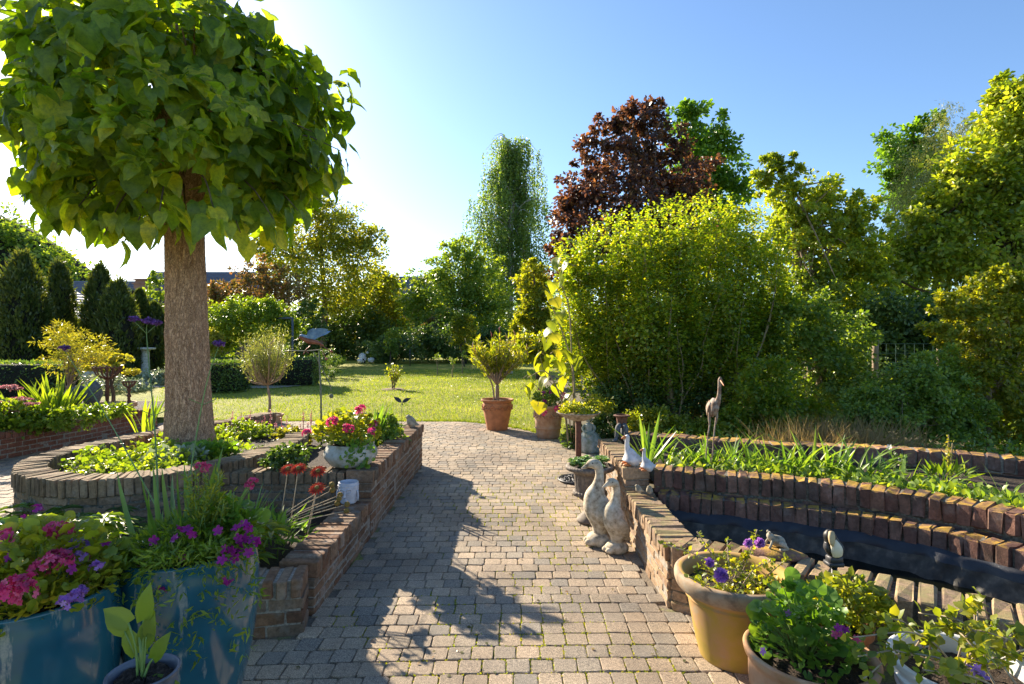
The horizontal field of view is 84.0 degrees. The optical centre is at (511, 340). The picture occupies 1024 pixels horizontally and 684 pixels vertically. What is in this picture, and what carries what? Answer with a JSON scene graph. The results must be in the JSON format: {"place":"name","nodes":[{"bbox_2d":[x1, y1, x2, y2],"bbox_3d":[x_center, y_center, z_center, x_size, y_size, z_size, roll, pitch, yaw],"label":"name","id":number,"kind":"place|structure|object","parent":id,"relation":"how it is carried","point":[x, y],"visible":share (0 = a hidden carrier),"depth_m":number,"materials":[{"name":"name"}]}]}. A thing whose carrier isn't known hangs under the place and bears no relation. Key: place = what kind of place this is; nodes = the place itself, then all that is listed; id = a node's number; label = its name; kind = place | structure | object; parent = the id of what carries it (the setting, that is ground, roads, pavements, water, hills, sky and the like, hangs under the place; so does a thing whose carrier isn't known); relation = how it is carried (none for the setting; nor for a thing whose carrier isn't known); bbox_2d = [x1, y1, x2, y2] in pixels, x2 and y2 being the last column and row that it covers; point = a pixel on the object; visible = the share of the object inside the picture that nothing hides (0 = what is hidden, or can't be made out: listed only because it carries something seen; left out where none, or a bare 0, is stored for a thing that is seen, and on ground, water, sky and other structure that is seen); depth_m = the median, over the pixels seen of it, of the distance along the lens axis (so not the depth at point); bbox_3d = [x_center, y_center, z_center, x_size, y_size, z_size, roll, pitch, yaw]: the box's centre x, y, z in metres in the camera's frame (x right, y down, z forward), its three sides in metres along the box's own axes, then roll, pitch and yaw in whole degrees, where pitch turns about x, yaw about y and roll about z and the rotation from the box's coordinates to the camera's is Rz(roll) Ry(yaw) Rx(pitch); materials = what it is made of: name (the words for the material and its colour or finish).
{"place":"outdoors","nodes":[
{"label":"outdoors","id":0,"kind":"place"},
{"bbox_2d":[18,400,164,419],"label":"soil","id":1,"kind":"structure","parent":0,"point":[140,404],"depth_m":12.17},
{"bbox_2d":[0,384,52,439],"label":"sedum plant","id":2,"kind":"object","parent":1,"relation":"on","point":[23,404],"visible":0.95,"depth_m":7.98,"materials":[{"name":"green plant"}]},
{"bbox_2d":[19,372,104,419],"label":"iris clump","id":3,"kind":"object","parent":1,"relation":"on","point":[59,400],"visible":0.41,"depth_m":8.73,"materials":[{"name":"green plant"}]},
{"bbox_2d":[0,400,136,435],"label":"sunlit perennials","id":4,"kind":"object","parent":1,"relation":"on","point":[63,417],"visible":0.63,"depth_m":8.12,"materials":[{"name":"green plant"}]},
{"bbox_2d":[28,319,123,391],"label":"shrub","id":5,"kind":"object","parent":1,"relation":"on","point":[68,366],"visible":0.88,"depth_m":10.56,"materials":[{"name":"yellow plant"}]},
{"bbox_2d":[57,316,225,516],"bbox_3d":[-1.978,0.369,3.086,1.336,1.028,0.405,0,0,34],"label":"verbena","id":6,"kind":"object","parent":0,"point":[134,319],"visible":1,"depth_m":2.95,"materials":[{"name":"green plant"}]},
{"bbox_2d":[0,512,330,568],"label":"soil","id":7,"kind":"structure","parent":0,"point":[273,562],"depth_m":3.95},
{"bbox_2d":[251,462,349,557],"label":"blanket flower","id":8,"kind":"object","parent":7,"relation":"on","point":[315,488],"visible":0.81,"depth_m":3.90,"materials":[{"name":"orange plant"}]},
{"bbox_2d":[58,423,276,473],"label":"soil","id":9,"kind":"structure","parent":0,"point":[264,440],"depth_m":6.09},
{"bbox_2d":[57,426,278,474],"bbox_3d":[-3.203,1.024,5.753,1.494,0.251,2.756,0,0,0],"label":"ring groundcover","id":10,"kind":"object","parent":9,"relation":"on","point":[104,460],"visible":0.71,"depth_m":4.92,"materials":[{"name":"green plant"}]},
{"bbox_2d":[0,0,366,446],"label":"catalpa tree","id":11,"kind":"object","parent":9,"relation":"on","point":[221,129],"visible":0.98,"depth_m":4.93,"materials":[{"name":"green plant"}]},
{"bbox_2d":[139,439,240,467],"bbox_3d":[-2.936,1.024,5.211,0.582,0.227,0.823,0,0,24],"label":"lambs ear","id":12,"kind":"object","parent":9,"relation":"on","point":[206,446],"visible":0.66,"depth_m":5.22},
{"bbox_2d":[214,416,275,439],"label":"box shrub","id":13,"kind":"object","parent":9,"relation":"on","point":[258,429],"visible":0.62,"depth_m":6.51,"materials":[{"name":"green plant"}]},
{"bbox_2d":[78,342,653,492],"bbox_3d":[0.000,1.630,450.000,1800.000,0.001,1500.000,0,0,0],"label":"lawn","id":14,"kind":"structure","parent":0,"point":[141,395],"depth_m":17.28,"materials":[{"name":"plant"}]},
{"bbox_2d":[0,243,58,363],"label":"columnar yew","id":15,"kind":"object","parent":14,"relation":"on","point":[27,311],"visible":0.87,"depth_m":24.48,"materials":[{"name":"green plant"}]},
{"bbox_2d":[0,358,84,397],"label":"clipped hedge","id":16,"kind":"object","parent":14,"relation":"on","point":[16,374],"visible":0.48,"depth_m":15.05,"materials":[{"name":"green plant"}]},
{"bbox_2d":[0,200,96,280],"bbox_3d":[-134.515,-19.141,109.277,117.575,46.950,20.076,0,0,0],"label":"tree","id":17,"kind":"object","parent":14,"relation":"on","point":[40,251],"depth_m":111.80,"materials":[{"name":"green plant"}]},
{"bbox_2d":[43,256,79,363],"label":"columnar yew","id":18,"kind":"object","parent":14,"relation":"on","point":[60,290],"visible":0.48,"depth_m":27.71,"materials":[{"name":"green plant"}]},
{"bbox_2d":[0,407,156,459],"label":"brick wall","id":19,"kind":"structure","parent":14,"relation":"on","point":[14,444],"depth_m":8.57,"materials":[{"name":"brick"}]},
{"bbox_2d":[76,259,112,366],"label":"columnar yew","id":20,"kind":"object","parent":14,"relation":"on","point":[98,280],"visible":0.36,"depth_m":27.48,"materials":[{"name":"green plant"}]},
{"bbox_2d":[88,273,144,376],"bbox_3d":[-17.990,-0.573,25.982,2.163,5.036,2.108,0,0,0],"label":"columnar yew","id":21,"kind":"object","parent":14,"relation":"on","point":[117,307],"visible":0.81,"depth_m":25.56,"materials":[{"name":"green plant"}]},
{"bbox_2d":[139,299,164,372],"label":"columnar yew","id":22,"kind":"object","parent":14,"relation":"on","point":[155,334],"visible":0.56,"depth_m":28.11,"materials":[{"name":"green plant"}]},
{"bbox_2d":[210,358,252,392],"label":"clipped hedge","id":23,"kind":"object","parent":14,"relation":"on","point":[226,376],"visible":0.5,"depth_m":17.65,"materials":[{"name":"green plant"}]},
{"bbox_2d":[163,356,322,385],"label":"clipped hedge","id":24,"kind":"object","parent":14,"relation":"on","point":[305,371],"visible":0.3,"depth_m":20.55,"materials":[{"name":"green plant"}]},
{"bbox_2d":[207,253,312,350],"bbox_3d":[-16.984,-2.075,37.775,7.537,7.568,4.446,0,0,0],"label":"smoke bush","id":25,"kind":"object","parent":14,"relation":"on","point":[216,293],"visible":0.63,"depth_m":37.41,"materials":[{"name":"brown plant"}]},
{"bbox_2d":[245,317,293,356],"bbox_3d":[-11.350,0.330,24.141,6.299,2.540,1.636,0,0,25],"label":"garden arbour","id":26,"kind":"object","parent":14,"relation":"on","point":[292,334],"visible":0.14,"depth_m":22.49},
{"bbox_2d":[208,292,308,358],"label":"vine","id":27,"kind":"object","parent":26,"relation":"attached to","point":[229,317],"visible":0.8,"depth_m":22.46,"materials":[{"name":"green plant"}]},
{"bbox_2d":[287,297,329,358],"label":"round evergreen","id":28,"kind":"object","parent":14,"relation":"on","point":[312,308],"visible":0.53,"depth_m":33.69,"materials":[{"name":"green plant"}]},
{"bbox_2d":[248,195,393,356],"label":"robinia tree","id":29,"kind":"object","parent":14,"relation":"on","point":[358,247],"visible":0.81,"depth_m":45.27,"materials":[{"name":"green plant"}]},
{"bbox_2d":[280,288,404,359],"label":"shade tree","id":30,"kind":"object","parent":14,"relation":"on","point":[339,341],"visible":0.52,"depth_m":48.21,"materials":[{"name":"green plant"}]},
{"bbox_2d":[328,264,413,350],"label":"hazel tree","id":31,"kind":"object","parent":14,"relation":"on","point":[381,300],"visible":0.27,"depth_m":51.26,"materials":[{"name":"green plant"}]},
{"bbox_2d":[362,317,511,363],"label":"dark laurel","id":32,"kind":"object","parent":14,"relation":"on","point":[431,341],"visible":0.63,"depth_m":41.06,"materials":[{"name":"green plant"}]},
{"bbox_2d":[388,234,523,360],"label":"apple tree","id":33,"kind":"object","parent":14,"relation":"on","point":[467,291],"visible":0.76,"depth_m":46.94,"materials":[{"name":"green plant"}]},
{"bbox_2d":[447,311,478,366],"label":"spindle bush","id":34,"kind":"object","parent":14,"relation":"on","point":[461,322],"visible":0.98,"depth_m":35.77,"materials":[{"name":"green plant"}]},
{"bbox_2d":[454,133,564,339],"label":"weeping birch","id":35,"kind":"object","parent":14,"relation":"on","point":[512,170],"visible":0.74,"depth_m":53.43,"materials":[{"name":"green plant"}]},
{"bbox_2d":[498,329,564,367],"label":"laurel bush","id":36,"kind":"object","parent":14,"relation":"on","point":[536,345],"visible":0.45,"depth_m":19.67,"materials":[{"name":"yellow plant"}]},
{"bbox_2d":[507,257,563,379],"bbox_3d":[1.056,-0.919,23.999,2.544,5.250,1.756,0,0,0],"label":"pear tree","id":37,"kind":"object","parent":14,"relation":"on","point":[529,315],"visible":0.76,"depth_m":23.75,"materials":[{"name":"green plant"}]},
{"bbox_2d":[662,97,756,245],"bbox_3d":[10.764,-6.035,31.911,6.174,15.530,5.062,0,0,0],"label":"sweetgum tree","id":38,"kind":"object","parent":14,"relation":"on","point":[725,177],"visible":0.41,"depth_m":31.34,"materials":[{"name":"green plant"}]},
{"bbox_2d":[619,431,1023,483],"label":"brick wall","id":39,"kind":"structure","parent":14,"relation":"on","point":[998,464],"depth_m":5.28,"materials":[{"name":"brick"}]},
{"bbox_2d":[861,107,970,289],"bbox_3d":[22.307,-5.380,30.932,5.716,14.226,4.393,0,0,25],"label":"lime tree","id":40,"kind":"object","parent":14,"relation":"on","point":[886,150],"visible":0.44,"depth_m":30.68,"materials":[{"name":"green plant"}]},
{"bbox_2d":[0,422,896,683],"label":"patio","id":41,"kind":"structure","parent":0,"point":[888,679],"depth_m":3.57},
{"bbox_2d":[11,412,308,530],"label":"tree ring wall","id":42,"kind":"structure","parent":41,"relation":"on","point":[40,478],"depth_m":4.27,"materials":[{"name":"brick"}]},
{"bbox_2d":[253,565,308,639],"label":"brick wall","id":43,"kind":"structure","parent":41,"relation":"on","point":[283,611],"depth_m":3.09,"materials":[{"name":"brick"}]},
{"bbox_2d":[222,466,349,511],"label":"brick wall","id":44,"kind":"structure","parent":41,"relation":"on","point":[270,479],"depth_m":4.65,"materials":[{"name":"brick"}]},
{"bbox_2d":[258,440,316,471],"bbox_3d":[-1.907,0.971,4.767,0.468,0.275,0.416,0,0,0],"label":"ivy mound","id":45,"kind":"object","parent":44,"relation":"on","point":[293,453],"visible":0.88,"depth_m":4.70,"materials":[{"name":"green plant"}]},
{"bbox_2d":[323,439,377,467],"bbox_3d":[-1.390,0.973,4.898,0.450,0.195,0.450,0,0,0],"label":"concrete bowl","id":46,"kind":"object","parent":44,"relation":"on","point":[332,453],"visible":0.74,"depth_m":4.72,"materials":[{"name":"concrete"}]},
{"bbox_2d":[301,404,381,469],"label":"geranium","id":47,"kind":"object","parent":46,"relation":"in","point":[346,429],"visible":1,"depth_m":4.78,"materials":[{"name":"green plant"}]},
{"bbox_2d":[279,498,372,615],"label":"brick wall","id":48,"kind":"structure","parent":41,"relation":"on","point":[328,551],"depth_m":3.74,"materials":[{"name":"brick"}]},
{"bbox_2d":[0,421,749,683],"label":"patio pavers","id":49,"kind":"object","parent":41,"relation":"attached to","point":[382,618],"visible":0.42,"depth_m":3.56,"materials":[{"name":"stone"}]},
{"bbox_2d":[0,570,122,683],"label":"glazed pot","id":50,"kind":"object","parent":49,"relation":"on","point":[42,645],"visible":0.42,"depth_m":1.95,"materials":[{"name":"teal ceramic"}]},
{"bbox_2d":[0,503,124,619],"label":"verbena","id":51,"kind":"object","parent":50,"relation":"in","point":[81,590],"visible":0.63,"depth_m":2.00,"materials":[{"name":"purple plant"}]},
{"bbox_2d":[0,510,135,636],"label":"geranium","id":52,"kind":"object","parent":50,"relation":"on","point":[59,531],"visible":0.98,"depth_m":2.03,"materials":[{"name":"green plant"}]},
{"bbox_2d":[103,653,181,683],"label":"grey pot","id":53,"kind":"object","parent":49,"relation":"on","point":[167,665],"visible":0.85,"depth_m":1.74,"materials":[{"name":"ceramic"}]},
{"bbox_2d":[103,582,179,683],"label":"broad leaved seedling","id":54,"kind":"object","parent":53,"relation":"in","point":[117,621],"visible":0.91,"depth_m":1.72,"materials":[{"name":"green plant"}]},
{"bbox_2d":[120,534,259,683],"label":"glazed pot","id":55,"kind":"object","parent":49,"relation":"on","point":[219,664],"visible":0.38,"depth_m":2.25,"materials":[{"name":"teal ceramic"}]},
{"bbox_2d":[117,444,250,565],"bbox_3d":[-1.470,0.710,2.459,0.729,0.471,0.359,0,0,0],"label":"iris clump","id":56,"kind":"object","parent":55,"relation":"on","point":[130,527],"visible":0.39,"depth_m":2.48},
{"bbox_2d":[98,507,269,671],"bbox_3d":[-1.386,1.005,2.423,0.661,0.584,0.634,0,0,-24],"label":"calibrachoa","id":57,"kind":"object","parent":55,"relation":"in","point":[170,554],"visible":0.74,"depth_m":2.27,"materials":[{"name":"green plant"}]},
{"bbox_2d":[179,466,239,559],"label":"wallflower","id":58,"kind":"object","parent":55,"relation":"on","point":[205,504],"visible":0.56,"depth_m":2.41,"materials":[{"name":"green plant"}]},
{"bbox_2d":[178,461,270,545],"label":"geranium","id":59,"kind":"object","parent":55,"relation":"in","point":[264,514],"visible":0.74,"depth_m":2.45,"materials":[{"name":"green plant"}]},
{"bbox_2d":[276,412,283,423],"bbox_3d":[-4.720,1.521,11.050,0.543,0.198,0.543,0,0,0],"label":"shallow pot","id":60,"kind":"object","parent":49,"relation":"on","point":[278,418],"visible":0.23,"depth_m":10.99,"materials":[{"name":"ceramic"}]},
{"bbox_2d":[232,318,295,411],"bbox_3d":[-4.769,0.507,11.046,1.199,1.910,1.333,0,0,-24],"label":"olive tree","id":61,"kind":"object","parent":60,"relation":"in","point":[262,374],"visible":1,"depth_m":10.93,"materials":[{"name":"green plant"}]},
{"bbox_2d":[481,397,513,430],"bbox_3d":[-0.267,1.324,10.285,0.590,0.552,0.590,0,0,0],"label":"terracotta pot","id":62,"kind":"object","parent":49,"relation":"on","point":[497,413],"visible":0.96,"depth_m":10.09,"materials":[{"name":"ceramic"}]},
{"bbox_2d":[464,326,532,399],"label":"oleander","id":63,"kind":"object","parent":62,"relation":"on","point":[497,365],"visible":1,"depth_m":10.19,"materials":[{"name":"green plant"}]},
{"bbox_2d":[333,472,713,683],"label":"joint moss","id":64,"kind":"object","parent":49,"relation":"on","point":[450,624],"visible":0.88,"depth_m":3.23,"materials":[{"name":"green plant"}]},
{"bbox_2d":[533,403,562,438],"bbox_3d":[0.600,1.329,9.444,0.527,0.542,0.527,0,0,0],"label":"terracotta pot","id":65,"kind":"object","parent":49,"relation":"on","point":[548,425],"visible":0.65,"depth_m":9.26,"materials":[{"name":"ceramic"}]},
{"bbox_2d":[521,255,582,442],"bbox_3d":[0.583,0.110,8.509,0.920,2.865,0.757,0,0,0],"label":"paulownia sapling","id":66,"kind":"object","parent":49,"relation":"on","point":[560,365],"visible":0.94,"depth_m":8.46,"materials":[{"name":"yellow plant"}]},
{"bbox_2d":[565,462,614,525],"bbox_3d":[0.690,1.347,5.030,0.436,0.507,0.436,0,0,0],"label":"iron urn","id":67,"kind":"object","parent":49,"relation":"on","point":[583,479],"visible":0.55,"depth_m":4.93,"materials":[{"name":"metal"}]},
{"bbox_2d":[581,459,609,547],"bbox_3d":[0.686,1.272,4.466,0.240,0.694,0.234,0,0,31],"label":"stone duck","id":68,"kind":"object","parent":49,"relation":"on","point":[596,500],"visible":0.77,"depth_m":4.40},
{"bbox_2d":[602,478,629,554],"bbox_3d":[0.787,1.327,4.307,0.222,0.581,0.187,0,0,0],"label":"stone duck","id":69,"kind":"object","parent":49,"relation":"on","point":[616,525],"visible":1,"depth_m":4.25},
{"bbox_2d":[674,551,793,673],"bbox_3d":[1.135,1.387,2.900,0.596,0.429,0.596,0,0,0],"label":"terracotta pot","id":70,"kind":"object","parent":49,"relation":"on","point":[721,621],"visible":0.6,"depth_m":2.75,"materials":[{"name":"ceramic"}]},
{"bbox_2d":[658,529,791,594],"bbox_3d":[1.087,1.113,2.838,0.626,0.329,0.444,0,0,-43],"label":"lilac petunia","id":71,"kind":"object","parent":70,"relation":"in","point":[720,577],"visible":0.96,"depth_m":2.82,"materials":[{"name":"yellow plant"}]},
{"bbox_2d":[743,625,883,683],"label":"terracotta bowl","id":72,"kind":"object","parent":49,"relation":"on","point":[772,670],"visible":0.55,"depth_m":2.31,"materials":[{"name":"ceramic"}]},
{"bbox_2d":[746,567,870,683],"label":"geranium","id":73,"kind":"object","parent":72,"relation":"on","point":[798,593],"visible":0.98,"depth_m":2.35,"materials":[{"name":"green plant"}]},
{"bbox_2d":[805,615,874,648],"bbox_3d":[1.520,1.454,2.660,0.304,0.292,0.304,0,0,0],"label":"terracotta pot","id":74,"kind":"object","parent":49,"relation":"on","point":[868,640],"visible":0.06,"depth_m":2.54,"materials":[{"name":"ceramic"}]},
{"bbox_2d":[806,566,899,646],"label":"ivy leaved plant","id":75,"kind":"object","parent":74,"relation":"in","point":[849,591],"visible":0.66,"depth_m":2.59,"materials":[{"name":"green plant"}]},
{"bbox_2d":[346,424,423,535],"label":"brick wall","id":76,"kind":"structure","parent":41,"relation":"on","point":[386,478],"depth_m":5.44,"materials":[{"name":"brick"}]},
{"bbox_2d":[597,438,649,517],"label":"brick wall","id":77,"kind":"structure","parent":41,"relation":"on","point":[628,478],"depth_m":4.90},
{"bbox_2d":[624,490,698,607],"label":"brick wall","id":78,"kind":"structure","parent":41,"relation":"on","point":[652,520],"depth_m":3.86,"materials":[{"name":"brick"}]},
{"bbox_2d":[670,537,1023,670],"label":"brick wall","id":79,"kind":"structure","parent":41,"relation":"on","point":[904,594],"depth_m":2.79,"materials":[{"name":"brick"}]},
{"bbox_2d":[886,630,1023,683],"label":"white pot","id":80,"kind":"object","parent":41,"relation":"on","point":[906,673],"visible":0.48,"depth_m":2.19,"materials":[{"name":"plastic"}]},
{"bbox_2d":[840,586,1023,683],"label":"leggy petunia","id":81,"kind":"object","parent":80,"relation":"on","point":[990,643],"visible":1,"depth_m":2.10,"materials":[{"name":"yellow plant"}]},
{"bbox_2d":[0,0,1023,341],"label":"sky","id":82,"kind":"structure","parent":0,"point":[439,79],"materials":[{"name":"blue"}]},
{"bbox_2d":[544,375,1023,487],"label":"soil","id":83,"kind":"structure","parent":0,"point":[548,383],"depth_m":15.87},
{"bbox_2d":[559,410,627,448],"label":"ground shrub","id":84,"kind":"object","parent":83,"relation":"on","point":[602,423],"visible":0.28,"depth_m":8.54,"materials":[{"name":"green plant"}]},
{"bbox_2d":[543,94,726,322],"bbox_3d":[5.404,-4.493,24.842,8.138,12.442,6.210,0,0,0],"label":"purple maple","id":85,"kind":"object","parent":83,"relation":"on","point":[646,161],"visible":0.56,"depth_m":24.42,"materials":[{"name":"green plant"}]},
{"bbox_2d":[576,350,738,429],"bbox_3d":[2.339,0.854,9.004,2.624,1.536,1.038,0,0,0],"label":"ivy shrub","id":86,"kind":"object","parent":83,"relation":"on","point":[618,399],"visible":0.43,"depth_m":8.87,"materials":[{"name":"green plant"}]},
{"bbox_2d":[580,392,754,438],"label":"yellow ground shrub","id":87,"kind":"object","parent":83,"relation":"on","point":[633,420],"visible":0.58,"depth_m":7.91,"materials":[{"name":"green plant"}]},
{"bbox_2d":[545,188,800,423],"bbox_3d":[2.800,-0.491,9.261,4.547,4.258,2.519,0,0,0],"label":"privet bush","id":88,"kind":"object","parent":83,"relation":"on","point":[721,332],"visible":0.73,"depth_m":8.95,"materials":[{"name":"green plant"}]},
{"bbox_2d":[706,352,839,438],"bbox_3d":[3.771,0.929,8.160,1.910,1.546,1.227,0,0,0],"label":"bright shrub","id":89,"kind":"object","parent":83,"relation":"on","point":[770,396],"visible":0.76,"depth_m":8.02,"materials":[{"name":"green plant"}]},
{"bbox_2d":[748,151,903,395],"bbox_3d":[6.750,-1.249,12.537,3.307,5.905,2.151,0,0,0],"label":"crab apple tree","id":90,"kind":"object","parent":83,"relation":"on","point":[832,269],"visible":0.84,"depth_m":12.18,"materials":[{"name":"green plant"}]},
{"bbox_2d":[760,286,894,428],"bbox_3d":[5.016,0.415,9.222,2.335,2.580,1.525,0,0,-15],"label":"honeysuckle shrub","id":91,"kind":"object","parent":83,"relation":"on","point":[822,348],"visible":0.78,"depth_m":8.99,"materials":[{"name":"green plant"}]},
{"bbox_2d":[646,417,1023,455],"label":"undergrowth","id":92,"kind":"object","parent":83,"relation":"on","point":[993,442],"visible":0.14,"depth_m":7.13,"materials":[{"name":"green plant"}]},
{"bbox_2d":[724,410,985,449],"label":"dry grass","id":93,"kind":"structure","parent":83,"relation":"on","point":[833,436],"depth_m":6.19,"materials":[{"name":"brown plant"}]},
{"bbox_2d":[823,288,968,389],"bbox_3d":[7.629,0.340,11.137,3.179,2.754,2.488,0,0,0],"label":"ivy mound","id":94,"kind":"object","parent":83,"relation":"on","point":[902,336],"visible":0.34,"depth_m":10.85,"materials":[{"name":"green plant"}]},
{"bbox_2d":[824,342,1002,450],"bbox_3d":[5.208,0.855,7.405,2.213,1.697,1.250,0,0,0],"label":"tamarisk shrub","id":95,"kind":"object","parent":83,"relation":"on","point":[922,394],"visible":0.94,"depth_m":7.20,"materials":[{"name":"green plant"}]},
{"bbox_2d":[877,100,975,289],"bbox_3d":[17.544,-4.248,23.930,5.508,11.914,3.356,0,0,0],"label":"birch mass","id":96,"kind":"object","parent":83,"relation":"on","point":[922,176],"visible":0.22,"depth_m":23.96,"materials":[{"name":"green plant"}]},
{"bbox_2d":[870,68,1023,298],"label":"sycamore tree","id":97,"kind":"object","parent":83,"relation":"on","point":[946,221],"visible":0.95,"depth_m":15.01,"materials":[{"name":"green plant"}]},
{"bbox_2d":[914,262,1023,455],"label":"golden shrub","id":98,"kind":"object","parent":83,"relation":"on","point":[993,319],"visible":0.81,"depth_m":7.45,"materials":[{"name":"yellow plant"}]},
{"bbox_2d":[632,448,1023,514],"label":"soil","id":99,"kind":"structure","parent":0,"point":[1013,482],"depth_m":4.74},
{"bbox_2d":[664,449,1023,507],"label":"leaves","id":100,"kind":"object","parent":99,"relation":"on","point":[980,491],"visible":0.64,"depth_m":4.32,"materials":[{"name":"green plant"}]},
{"bbox_2d":[921,435,984,483],"bbox_3d":[3.456,0.951,4.474,0.440,0.413,0.412,0,0,38],"label":"evening primrose","id":101,"kind":"object","parent":99,"relation":"on","point":[955,468],"visible":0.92,"depth_m":4.49,"materials":[{"name":"green plant"}]},
{"bbox_2d":[711,540,1015,607],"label":"water","id":102,"kind":"structure","parent":0,"point":[875,570],"depth_m":3.63,"materials":[{"name":"black liquid"}]},
{"bbox_2d":[654,464,1023,545],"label":"brick wall","id":103,"kind":"structure","parent":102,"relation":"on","point":[990,519],"depth_m":4.07,"materials":[{"name":"brick"}]},
{"bbox_2d":[658,489,1023,570],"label":"brick wall","id":104,"kind":"structure","parent":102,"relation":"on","point":[983,548],"depth_m":3.92,"materials":[{"name":"brick"}]},
{"bbox_2d":[669,509,1023,603],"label":"pond liner","id":105,"kind":"object","parent":104,"relation":"attached to","point":[993,580],"visible":0.79,"depth_m":3.78,"materials":[{"name":"plastic"}]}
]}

